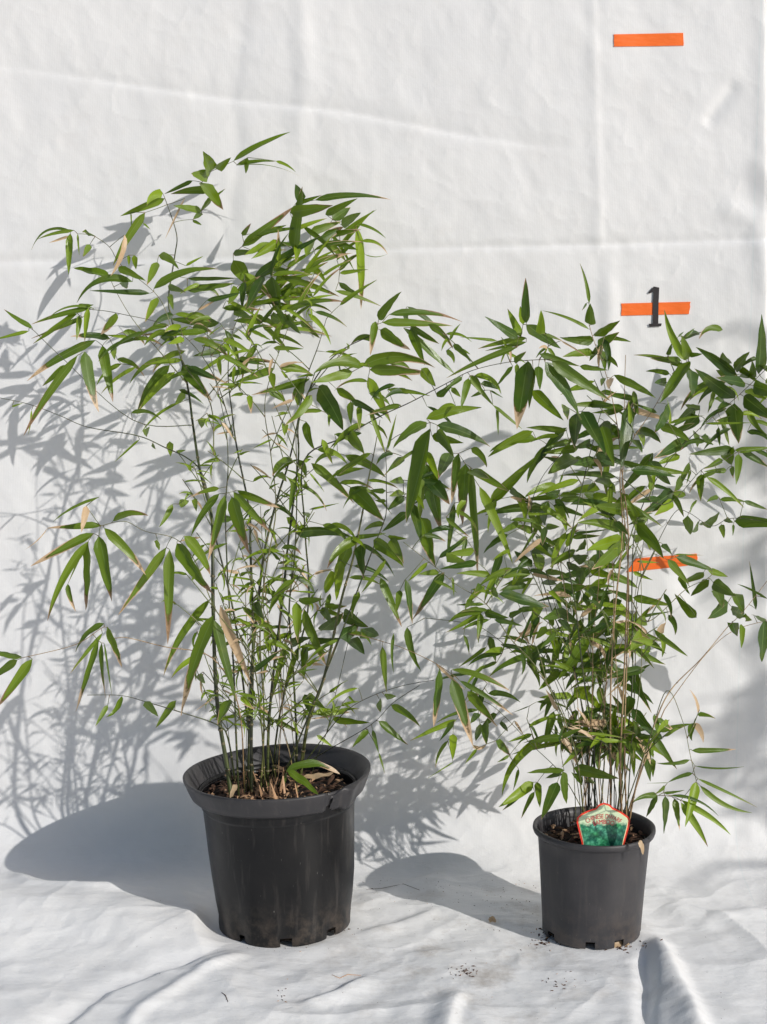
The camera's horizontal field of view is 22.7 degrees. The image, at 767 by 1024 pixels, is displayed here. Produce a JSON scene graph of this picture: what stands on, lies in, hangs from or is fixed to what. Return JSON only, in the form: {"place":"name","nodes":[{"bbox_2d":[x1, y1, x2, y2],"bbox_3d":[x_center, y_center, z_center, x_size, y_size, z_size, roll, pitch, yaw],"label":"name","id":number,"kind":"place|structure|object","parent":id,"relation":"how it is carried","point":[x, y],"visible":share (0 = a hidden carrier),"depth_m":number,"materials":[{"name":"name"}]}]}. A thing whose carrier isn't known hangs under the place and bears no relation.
{"place":"outdoors","nodes":[
{"label":"outdoors","id":0,"kind":"place"},
{"bbox_2d":[0,844,766,1023],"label":"ground","id":1,"kind":"structure","parent":0,"point":[96,934],"depth_m":3.40,"materials":[{"name":"white fabric"}]},
{"bbox_2d":[183,743,370,947],"bbox_3d":[-0.188,0.609,3.503,0.342,0.300,0.339,-3,10,0],"label":"plant pot","id":2,"kind":"object","parent":1,"relation":"on","point":[281,857],"visible":0.9,"depth_m":3.40,"materials":[{"name":"black plastic"}]},
{"bbox_2d":[230,784,236,797],"bbox_3d":[-0.263,0.490,3.361,0.013,0.023,0.010,0,10,0],"label":"fallen leaf","id":3,"kind":"object","parent":2,"relation":"in","point":[233,789],"visible":1,"depth_m":3.36,"materials":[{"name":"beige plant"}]},
{"bbox_2d":[288,770,317,793],"bbox_3d":[-0.141,0.479,3.394,0.065,0.035,0.011,5,11,28],"label":"fallen leaf","id":4,"kind":"object","parent":2,"relation":"on","point":[298,777],"visible":0.96,"depth_m":3.40,"materials":[{"name":"green plant"}]},
{"bbox_2d":[0,132,609,797],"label":"bamboo plant","id":5,"kind":"object","parent":2,"relation":"in","point":[422,478],"visible":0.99,"depth_m":3.42,"materials":[{"name":"green plant"}]},
{"bbox_2d":[287,759,339,773],"bbox_3d":[-0.126,0.458,3.425,0.097,0.030,0.010,-2,10,-12],"label":"fallen leaf","id":6,"kind":"object","parent":2,"relation":"in","point":[308,763],"visible":1,"depth_m":3.42,"materials":[{"name":"green plant"}]},
{"bbox_2d":[304,772,332,778],"bbox_3d":[-0.117,0.471,3.423,0.055,0.013,0.006,2,10,11],"label":"fallen leaf","id":7,"kind":"object","parent":2,"relation":"in","point":[315,776],"visible":1,"depth_m":3.42,"materials":[{"name":"brown plant"}]},
{"bbox_2d":[0,0,766,844],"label":"backdrop sheet","id":8,"kind":"object","parent":1,"relation":"on","point":[496,152],"visible":0.75,"depth_m":3.70,"materials":[{"name":"white fabric"}]},
{"bbox_2d":[614,33,683,46],"bbox_3d":[0.499,-0.888,3.599,0.133,0.025,0.005,0,10,0],"label":"tape strip","id":9,"kind":"object","parent":8,"relation":"attached to","point":[661,39],"visible":1,"depth_m":3.60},
{"bbox_2d":[648,287,661,326],"bbox_3d":[0.523,-0.395,3.685,0.028,0.078,0.001,0,10,0],"label":"painted numeral","id":10,"kind":"object","parent":8,"relation":"attached to","point":[655,290],"visible":1,"depth_m":3.69,"materials":[{"name":"black paint"}]},
{"bbox_2d":[621,302,689,315],"bbox_3d":[0.524,-0.392,3.687,0.134,0.026,0.005,0,10,0],"label":"tape strip","id":11,"kind":"object","parent":8,"relation":"attached to","point":[628,309],"visible":0.99,"depth_m":3.69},
{"bbox_2d":[629,554,697,571],"bbox_3d":[0.549,0.100,3.773,0.140,0.037,0.005,0,10,0],"label":"tape strip","id":12,"kind":"object","parent":8,"relation":"attached to","point":[663,563],"visible":0.62,"depth_m":3.77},
{"bbox_2d":[159,883,739,1018],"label":"soil crumbs","id":13,"kind":"object","parent":1,"relation":"on","point":[546,938],"visible":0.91,"depth_m":3.41,"materials":[{"name":"brown soil"}]},
{"bbox_2d":[488,916,495,921],"bbox_3d":[0.201,0.752,3.529,0.014,0.009,0.012,0,10,0],"label":"leaf scrap","id":14,"kind":"object","parent":1,"relation":"on","point":[491,919],"visible":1,"depth_m":3.53,"materials":[{"name":"brown plant"}]},
{"bbox_2d":[533,806,655,949],"bbox_3d":[0.380,0.664,3.471,0.222,0.201,0.222,0,10,0],"label":"plant pot","id":15,"kind":"object","parent":1,"relation":"on","point":[590,894],"visible":0.8,"depth_m":3.40,"materials":[{"name":"black plastic"}]},
{"bbox_2d":[395,264,766,846],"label":"bamboo plant","id":16,"kind":"object","parent":15,"relation":"in","point":[612,738],"visible":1,"depth_m":3.46,"materials":[{"name":"green plant"}]},
{"bbox_2d":[577,803,629,845],"bbox_3d":[0.388,0.569,3.377,0.095,0.111,0.020,0,10,0],"label":"plant tag","id":17,"kind":"object","parent":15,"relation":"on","point":[603,824],"visible":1,"depth_m":3.37,"materials":[{"name":"green plastic"}]},
{"bbox_2d":[638,840,643,853],"bbox_3d":[0.449,0.586,3.339,0.011,0.026,0.005,0,10,0],"label":"fallen leaf","id":18,"kind":"object","parent":15,"relation":"on","point":[641,844],"visible":1,"depth_m":3.34,"materials":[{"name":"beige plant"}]},
{"bbox_2d":[614,941,629,947],"bbox_3d":[0.421,0.772,3.419,0.039,0.010,0.010,-4,11,-23],"label":"leaf scrap","id":19,"kind":"object","parent":1,"relation":"on","point":[619,944],"visible":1,"depth_m":3.42,"materials":[{"name":"brown plant"}]}
]}

